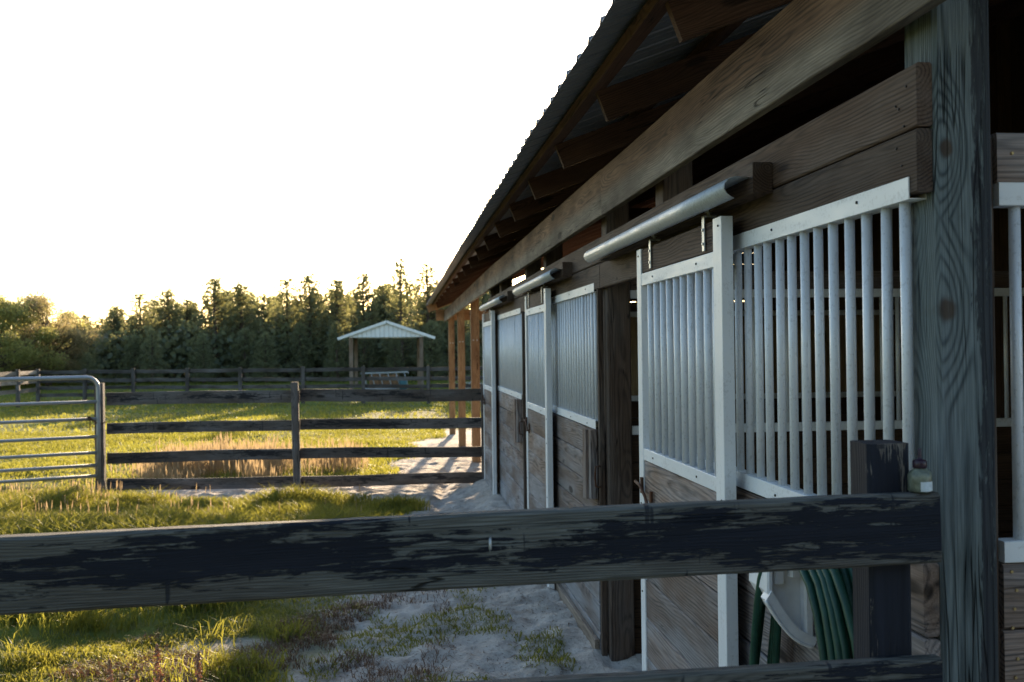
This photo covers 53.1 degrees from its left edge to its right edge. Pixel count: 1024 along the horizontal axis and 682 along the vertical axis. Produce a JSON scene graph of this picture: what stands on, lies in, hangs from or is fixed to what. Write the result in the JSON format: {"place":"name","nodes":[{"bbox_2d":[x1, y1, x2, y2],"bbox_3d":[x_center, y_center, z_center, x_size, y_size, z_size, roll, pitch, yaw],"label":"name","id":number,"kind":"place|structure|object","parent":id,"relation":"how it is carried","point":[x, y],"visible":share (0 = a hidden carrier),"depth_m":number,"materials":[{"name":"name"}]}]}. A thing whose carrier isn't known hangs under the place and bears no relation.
{"place":"outdoors","nodes":[
{"label":"outdoors","id":0,"kind":"place"},
{"bbox_2d":[0,520,345,681],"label":"verge grass","id":1,"kind":"structure","parent":0,"point":[57,621],"depth_m":6.20,"materials":[{"name":"green plant"}]},
{"bbox_2d":[0,481,429,534],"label":"bank grass","id":2,"kind":"structure","parent":0,"point":[308,504],"depth_m":10.88,"materials":[{"name":"green plant"}]},
{"bbox_2d":[0,429,447,495],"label":"paddock grass","id":3,"kind":"structure","parent":0,"point":[375,465],"depth_m":20.88,"materials":[{"name":"green plant"}]},
{"bbox_2d":[111,432,367,477],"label":"dry grass","id":4,"kind":"structure","parent":0,"point":[198,469],"depth_m":14.77,"materials":[{"name":"beige plant"}]},
{"bbox_2d":[0,0,611,327],"label":"sky","id":5,"kind":"structure","parent":0,"point":[150,147],"materials":[{"name":"white"}]},
{"bbox_2d":[0,373,641,681],"bbox_3d":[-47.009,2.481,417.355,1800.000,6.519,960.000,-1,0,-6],"label":"ground","id":6,"kind":"structure","parent":0,"point":[444,498],"depth_m":6.89,"materials":[{"name":"grey sand"}]},
{"bbox_2d":[0,369,36,407],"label":"corner fence","id":7,"kind":"object","parent":6,"relation":"on","point":[17,373],"visible":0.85,"depth_m":41.37,"materials":[{"name":"grey wood"}]},
{"bbox_2d":[0,301,57,376],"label":"broadleaf tree","id":8,"kind":"object","parent":6,"relation":"on","point":[30,338],"visible":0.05,"depth_m":60.48,"materials":[{"name":"green plant"}]},
{"bbox_2d":[0,293,70,389],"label":"broadleaf tree","id":9,"kind":"object","parent":6,"relation":"on","point":[9,315],"visible":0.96,"depth_m":54.36,"materials":[{"name":"green plant"}]},
{"bbox_2d":[5,288,103,385],"bbox_3d":[-25.738,-0.166,57.619,5.174,5.608,5.032,0,0,-27],"label":"broadleaf tree","id":10,"kind":"object","parent":6,"relation":"on","point":[41,310],"visible":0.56,"depth_m":57.09,"materials":[{"name":"green plant"}]},
{"bbox_2d":[37,308,93,375],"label":"broadleaf tree","id":11,"kind":"object","parent":6,"relation":"on","point":[82,323],"visible":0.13,"depth_m":65.00,"materials":[{"name":"green plant"}]},
{"bbox_2d":[69,352,104,385],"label":"pine tree","id":12,"kind":"object","parent":6,"relation":"on","point":[87,365],"visible":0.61,"depth_m":56.23,"materials":[{"name":"green plant"}]},
{"bbox_2d":[79,313,94,326],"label":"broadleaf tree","id":13,"kind":"object","parent":6,"relation":"on","point":[89,321],"visible":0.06,"depth_m":67.27,"materials":[{"name":"green plant"}]},
{"bbox_2d":[77,326,98,375],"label":"pine tree","id":14,"kind":"object","parent":6,"relation":"on","point":[92,327],"visible":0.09,"depth_m":65.41,"materials":[{"name":"green plant"}]},
{"bbox_2d":[92,317,106,336],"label":"pine tree","id":15,"kind":"object","parent":6,"relation":"on","point":[98,325],"visible":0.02,"depth_m":68.09,"materials":[{"name":"green plant"}]},
{"bbox_2d":[106,659,113,681],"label":"seed stalk","id":16,"kind":"object","parent":6,"relation":"on","point":[109,673],"visible":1,"depth_m":4.85,"materials":[{"name":"brown plant"}]},
{"bbox_2d":[96,305,125,376],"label":"pine tree","id":17,"kind":"object","parent":6,"relation":"on","point":[108,310],"visible":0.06,"depth_m":64.50,"materials":[{"name":"green plant"}]},
{"bbox_2d":[90,305,134,375],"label":"pine tree","id":18,"kind":"object","parent":6,"relation":"on","point":[115,316],"visible":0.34,"depth_m":63.37,"materials":[{"name":"green plant"}]},
{"bbox_2d":[109,334,154,382],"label":"pine tree","id":19,"kind":"object","parent":6,"relation":"on","point":[134,344],"visible":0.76,"depth_m":59.05,"materials":[{"name":"green plant"}]},
{"bbox_2d":[133,670,139,681],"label":"seed stalk","id":20,"kind":"object","parent":6,"relation":"on","point":[136,675],"visible":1,"depth_m":4.77,"materials":[{"name":"brown plant"}]},
{"bbox_2d":[111,292,164,374],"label":"pine tree","id":21,"kind":"object","parent":6,"relation":"on","point":[138,318],"visible":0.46,"depth_m":61.67,"materials":[{"name":"green plant"}]},
{"bbox_2d":[141,297,159,328],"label":"pine tree","id":22,"kind":"object","parent":6,"relation":"on","point":[150,305],"visible":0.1,"depth_m":69.24,"materials":[{"name":"green plant"}]},
{"bbox_2d":[136,328,169,383],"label":"pine tree","id":23,"kind":"object","parent":6,"relation":"on","point":[155,350],"visible":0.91,"depth_m":57.75,"materials":[{"name":"green plant"}]},
{"bbox_2d":[153,644,163,681],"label":"seed stalk","id":24,"kind":"object","parent":6,"relation":"on","point":[157,661],"visible":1,"depth_m":4.83,"materials":[{"name":"brown plant"}]},
{"bbox_2d":[150,313,177,377],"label":"pine tree","id":25,"kind":"object","parent":6,"relation":"on","point":[161,334],"visible":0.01,"depth_m":65.95,"materials":[{"name":"green plant"}]},
{"bbox_2d":[144,288,195,377],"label":"pine tree","id":26,"kind":"object","parent":6,"relation":"on","point":[166,312],"visible":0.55,"depth_m":62.74,"materials":[{"name":"green plant"}]},
{"bbox_2d":[0,478,361,527],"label":"seeding weeds","id":27,"kind":"object","parent":6,"relation":"on","point":[92,490],"visible":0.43,"depth_m":11.56,"materials":[{"name":"green plant"}]},
{"bbox_2d":[170,298,199,377],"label":"pine tree","id":28,"kind":"object","parent":6,"relation":"on","point":[188,305],"visible":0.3,"depth_m":64.97,"materials":[{"name":"green plant"}]},
{"bbox_2d":[174,308,202,373],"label":"pine tree","id":29,"kind":"object","parent":6,"relation":"on","point":[196,310],"visible":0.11,"depth_m":65.33,"materials":[{"name":"green plant"}]},
{"bbox_2d":[184,300,207,328],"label":"pine tree","id":30,"kind":"object","parent":6,"relation":"on","point":[197,304],"visible":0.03,"depth_m":73.36,"materials":[{"name":"green plant"}]},
{"bbox_2d":[195,651,202,681],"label":"seed stalk","id":31,"kind":"object","parent":6,"relation":"on","point":[199,676],"visible":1,"depth_m":4.89,"materials":[{"name":"brown plant"}]},
{"bbox_2d":[186,333,218,382],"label":"pine tree","id":32,"kind":"object","parent":6,"relation":"on","point":[206,358],"visible":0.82,"depth_m":58.45,"materials":[{"name":"green plant"}]},
{"bbox_2d":[184,277,243,381],"bbox_3d":[-17.629,-0.714,61.347,3.900,6.397,4.109,-1,0,6],"label":"pine tree","id":33,"kind":"object","parent":6,"relation":"on","point":[217,301],"visible":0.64,"depth_m":61.13,"materials":[{"name":"green plant"}]},
{"bbox_2d":[198,293,233,377],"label":"pine tree","id":34,"kind":"object","parent":6,"relation":"on","point":[217,319],"visible":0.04,"depth_m":65.50,"materials":[{"name":"green plant"}]},
{"bbox_2d":[220,289,239,327],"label":"pine tree","id":35,"kind":"object","parent":6,"relation":"on","point":[228,292],"visible":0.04,"depth_m":70.71,"materials":[{"name":"green plant"}]},
{"bbox_2d":[0,376,482,435],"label":"field grass","id":36,"kind":"structure","parent":6,"relation":"on","point":[227,416],"depth_m":36.67,"materials":[{"name":"green plant"}]},
{"bbox_2d":[1,314,482,384],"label":"undergrowth","id":37,"kind":"object","parent":6,"relation":"on","point":[106,340],"visible":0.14,"depth_m":60.77,"materials":[{"name":"green plant"}]},
{"bbox_2d":[212,281,271,376],"bbox_3d":[-16.445,-0.606,62.799,4.030,6.201,3.950,-1,0,11],"label":"pine tree","id":38,"kind":"object","parent":6,"relation":"on","point":[242,298],"visible":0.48,"depth_m":62.22,"materials":[{"name":"green plant"}]},
{"bbox_2d":[222,327,261,381],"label":"pine tree","id":39,"kind":"object","parent":6,"relation":"on","point":[244,364],"visible":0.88,"depth_m":59.78,"materials":[{"name":"green plant"}]},
{"bbox_2d":[236,297,262,353],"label":"pine tree","id":40,"kind":"object","parent":6,"relation":"on","point":[251,300],"visible":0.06,"depth_m":66.04,"materials":[{"name":"green plant"}]},
{"bbox_2d":[44,589,455,681],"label":"brown weeds","id":41,"kind":"object","parent":6,"relation":"on","point":[324,636],"visible":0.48,"depth_m":6.01,"materials":[{"name":"plant"}]},
{"bbox_2d":[36,366,482,403],"bbox_3d":[-9.192,1.907,41.546,22.331,1.764,0.477,-1,0,11],"label":"pasture fence","id":42,"kind":"object","parent":6,"relation":"on","point":[239,379],"visible":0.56,"depth_m":41.88,"materials":[{"name":"black wood"}]},
{"bbox_2d":[230,293,293,376],"bbox_3d":[-15.591,-0.336,64.740,4.442,5.492,4.639,-1,0,-10],"label":"pine tree","id":43,"kind":"object","parent":6,"relation":"on","point":[262,306],"visible":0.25,"depth_m":64.42,"materials":[{"name":"green plant"}]},
{"bbox_2d":[250,332,287,382],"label":"pine tree","id":44,"kind":"object","parent":6,"relation":"on","point":[265,343],"visible":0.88,"depth_m":58.39,"materials":[{"name":"green plant"}]},
{"bbox_2d":[274,293,285,312],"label":"pine tree","id":45,"kind":"object","parent":6,"relation":"on","point":[279,300],"visible":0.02,"depth_m":70.88,"materials":[{"name":"green plant"}]},
{"bbox_2d":[260,278,314,377],"bbox_3d":[-13.717,-0.707,61.813,4.114,6.340,3.912,-1,0,16],"label":"pine tree","id":46,"kind":"object","parent":6,"relation":"on","point":[284,312],"visible":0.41,"depth_m":61.51,"materials":[{"name":"green plant"}]},
{"bbox_2d":[94,382,483,494],"bbox_3d":[-2.737,1.318,12.981,4.884,1.647,0.165,-1,0,-7],"label":"paddock fence","id":47,"kind":"object","parent":6,"relation":"on","point":[294,396],"visible":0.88,"depth_m":12.98,"materials":[{"name":"black wood"}]},
{"bbox_2d":[0,375,105,483],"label":"tube gate","id":48,"kind":"structure","parent":47,"relation":"attached to","point":[97,436],"depth_m":12.36,"materials":[{"name":"metal"}]},
{"bbox_2d":[278,302,320,375],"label":"pine tree","id":49,"kind":"object","parent":6,"relation":"on","point":[292,323],"visible":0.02,"depth_m":65.66,"materials":[{"name":"green plant"}]},
{"bbox_2d":[283,322,318,381],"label":"pine tree","id":50,"kind":"object","parent":6,"relation":"on","point":[298,335],"visible":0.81,"depth_m":59.67,"materials":[{"name":"green plant"}]},
{"bbox_2d":[274,273,341,376],"bbox_3d":[-12.072,-0.841,61.292,4.235,6.552,3.986,-1,0,-4],"label":"pine tree","id":51,"kind":"object","parent":6,"relation":"on","point":[315,304],"visible":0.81,"depth_m":60.72,"materials":[{"name":"green plant"}]},
{"bbox_2d":[312,291,344,343],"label":"pine tree","id":52,"kind":"object","parent":6,"relation":"on","point":[326,307],"visible":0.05,"depth_m":67.20,"materials":[{"name":"green plant"}]},
{"bbox_2d":[313,277,353,372],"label":"pine tree","id":53,"kind":"object","parent":6,"relation":"on","point":[337,304],"visible":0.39,"depth_m":61.99,"materials":[{"name":"green plant"}]},
{"bbox_2d":[321,321,353,381],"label":"pine tree","id":54,"kind":"object","parent":6,"relation":"on","point":[336,346],"visible":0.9,"depth_m":59.11,"materials":[{"name":"green plant"}]},
{"bbox_2d":[332,292,358,373],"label":"pine tree","id":55,"kind":"object","parent":6,"relation":"on","point":[350,304],"visible":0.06,"depth_m":66.94,"materials":[{"name":"green plant"}]},
{"bbox_2d":[346,288,366,307],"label":"pine tree","id":56,"kind":"object","parent":6,"relation":"on","point":[351,293],"visible":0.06,"depth_m":75.82,"materials":[{"name":"green plant"}]},
{"bbox_2d":[132,586,582,681],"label":"sparse weeds","id":57,"kind":"object","parent":6,"relation":"on","point":[502,617],"visible":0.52,"depth_m":6.52,"materials":[{"name":"green plant"}]},
{"bbox_2d":[343,272,386,374],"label":"pine tree","id":58,"kind":"object","parent":6,"relation":"on","point":[358,305],"visible":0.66,"depth_m":61.21,"materials":[{"name":"green plant"}]},
{"bbox_2d":[353,321,380,376],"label":"pine tree","id":59,"kind":"object","parent":6,"relation":"on","point":[362,359],"visible":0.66,"depth_m":60.13,"materials":[{"name":"green plant"}]},
{"bbox_2d":[362,299,389,364],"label":"pine tree","id":60,"kind":"object","parent":6,"relation":"on","point":[385,316],"visible":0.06,"depth_m":65.15,"materials":[{"name":"green plant"}]},
{"bbox_2d":[360,371,408,388],"bbox_3d":[-6.251,1.968,50.352,2.371,0.923,1.170,-1,0,-6],"label":"hay feeder","id":61,"kind":"object","parent":6,"relation":"on","point":[381,374],"visible":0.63,"depth_m":49.89,"materials":[{"name":"grey metal"}]},
{"bbox_2d":[337,321,434,388],"bbox_3d":[-6.284,0.901,51.648,4.622,3.690,6.535,-1,0,-6],"label":"horse shelter","id":62,"kind":"object","parent":6,"relation":"on","point":[386,330],"visible":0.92,"depth_m":48.60,"materials":[{"name":"white metal"}]},
{"bbox_2d":[366,281,405,365],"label":"pine tree","id":63,"kind":"object","parent":6,"relation":"on","point":[383,293],"visible":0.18,"depth_m":65.24,"materials":[{"name":"green plant"}]},
{"bbox_2d":[381,338,407,376],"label":"pine tree","id":64,"kind":"object","parent":6,"relation":"on","point":[395,354],"visible":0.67,"depth_m":59.33,"materials":[{"name":"green plant"}]},
{"bbox_2d":[373,281,415,373],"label":"pine tree","id":65,"kind":"object","parent":6,"relation":"on","point":[388,283],"visible":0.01,"depth_m":70.02,"materials":[{"name":"green plant"}]},
{"bbox_2d":[198,488,590,681],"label":"pine straw","id":66,"kind":"object","parent":6,"relation":"on","point":[470,625],"visible":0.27,"depth_m":6.34,"materials":[{"name":"brown plant"}]},
{"bbox_2d":[379,296,413,371],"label":"pine tree","id":67,"kind":"object","parent":6,"relation":"on","point":[406,322],"visible":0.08,"depth_m":64.93,"materials":[{"name":"green plant"}]},
{"bbox_2d":[377,258,423,375],"bbox_3d":[-6.697,-1.337,60.850,3.166,7.401,3.324,0,-1,-43],"label":"pine tree","id":68,"kind":"object","parent":6,"relation":"on","point":[396,304],"visible":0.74,"depth_m":60.53,"materials":[{"name":"green plant"}]},
{"bbox_2d":[399,381,406,388],"bbox_3d":[-5.276,2.110,49.706,0.430,0.620,0.419,-1,0,-6],"label":"barrel","id":69,"kind":"object","parent":6,"relation":"on","point":[402,382],"visible":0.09,"depth_m":49.55,"materials":[{"name":"teal plastic"}]},
{"bbox_2d":[398,282,420,321],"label":"pine tree","id":70,"kind":"object","parent":6,"relation":"on","point":[412,292],"visible":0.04,"depth_m":74.55,"materials":[{"name":"green plant"}]},
{"bbox_2d":[407,295,422,324],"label":"pine tree","id":71,"kind":"object","parent":6,"relation":"on","point":[417,310],"visible":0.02,"depth_m":71.71,"materials":[{"name":"green plant"}]},
{"bbox_2d":[403,262,447,376],"bbox_3d":[-4.975,-1.341,63.724,4.281,7.203,4.078,-1,0,13],"label":"pine tree","id":72,"kind":"object","parent":6,"relation":"on","point":[426,288],"visible":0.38,"depth_m":63.71,"materials":[{"name":"green plant"}]},
{"bbox_2d":[407,286,445,360],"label":"pine tree","id":73,"kind":"object","parent":6,"relation":"on","point":[423,318],"visible":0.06,"depth_m":65.60,"materials":[{"name":"green plant"}]},
{"bbox_2d":[406,319,448,380],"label":"pine tree","id":74,"kind":"object","parent":6,"relation":"on","point":[430,351],"visible":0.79,"depth_m":59.30,"materials":[{"name":"green plant"}]},
{"bbox_2d":[432,304,482,375],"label":"pine tree","id":75,"kind":"object","parent":6,"relation":"on","point":[445,328],"visible":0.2,"depth_m":61.54,"materials":[{"name":"green plant"}]},
{"bbox_2d":[455,331,482,375],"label":"pine tree","id":76,"kind":"object","parent":6,"relation":"on","point":[467,356],"visible":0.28,"depth_m":58.63,"materials":[{"name":"green plant"}]},
{"bbox_2d":[0,440,942,681],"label":"board fence","id":77,"kind":"object","parent":6,"relation":"on","point":[877,530],"visible":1,"depth_m":2.04,"materials":[{"name":"wood"}]},
{"bbox_2d":[907,448,932,492],"bbox_3d":[0.855,0.271,2.147,0.049,0.091,0.050,-1,0,-6],"label":"bottle","id":78,"kind":"object","parent":77,"relation":"on","point":[919,478],"visible":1,"depth_m":2.13,"materials":[{"name":"green plastic"}]},
{"bbox_2d":[469,291,489,374],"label":"pine tree","id":79,"kind":"object","parent":6,"relation":"on","point":[485,296],"visible":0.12,"depth_m":63.01,"materials":[{"name":"green plant"}]},
{"bbox_2d":[426,0,1023,681],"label":"horse barn","id":80,"kind":"structure","parent":6,"relation":"on","point":[772,248],"depth_m":3.68,"materials":[{"name":"wood"}]},
{"bbox_2d":[482,308,496,494],"bbox_3d":[-0.291,0.754,12.546,0.072,2.335,1.290,-1,0,-6],"label":"sliding door","id":81,"kind":"structure","parent":80,"relation":"in","point":[488,319],"depth_m":12.33,"materials":[{"name":"white paint"}]},
{"bbox_2d":[524,284,554,588],"bbox_3d":[0.198,0.717,8.198,0.072,2.335,1.260,-1,0,-6],"label":"sliding door","id":82,"kind":"structure","parent":80,"relation":"in","point":[538,341],"depth_m":8.02,"materials":[{"name":"white paint"}]},
{"bbox_2d":[634,210,738,670],"bbox_3d":[0.660,0.683,4.094,0.072,2.335,1.260,-1,0,-6],"label":"sliding door","id":83,"kind":"structure","parent":80,"relation":"in","point":[687,621],"depth_m":3.93,"materials":[{"name":"white paint"}]},
{"bbox_2d":[749,570,816,648],"bbox_3d":[0.787,0.716,3.002,0.160,0.330,0.179,-1,0,-6],"label":"hose hanger","id":84,"kind":"object","parent":80,"relation":"attached to","point":[785,598],"visible":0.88,"depth_m":2.93,"materials":[{"name":"white plastic"}]},
{"bbox_2d":[749,568,853,664],"bbox_3d":[0.805,1.064,2.798,0.136,1.183,0.892,-1,0,-6],"label":"garden hose","id":85,"kind":"object","parent":84,"relation":"hanging from","point":[830,593],"visible":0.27,"depth_m":2.57,"materials":[{"name":"green rubber"}]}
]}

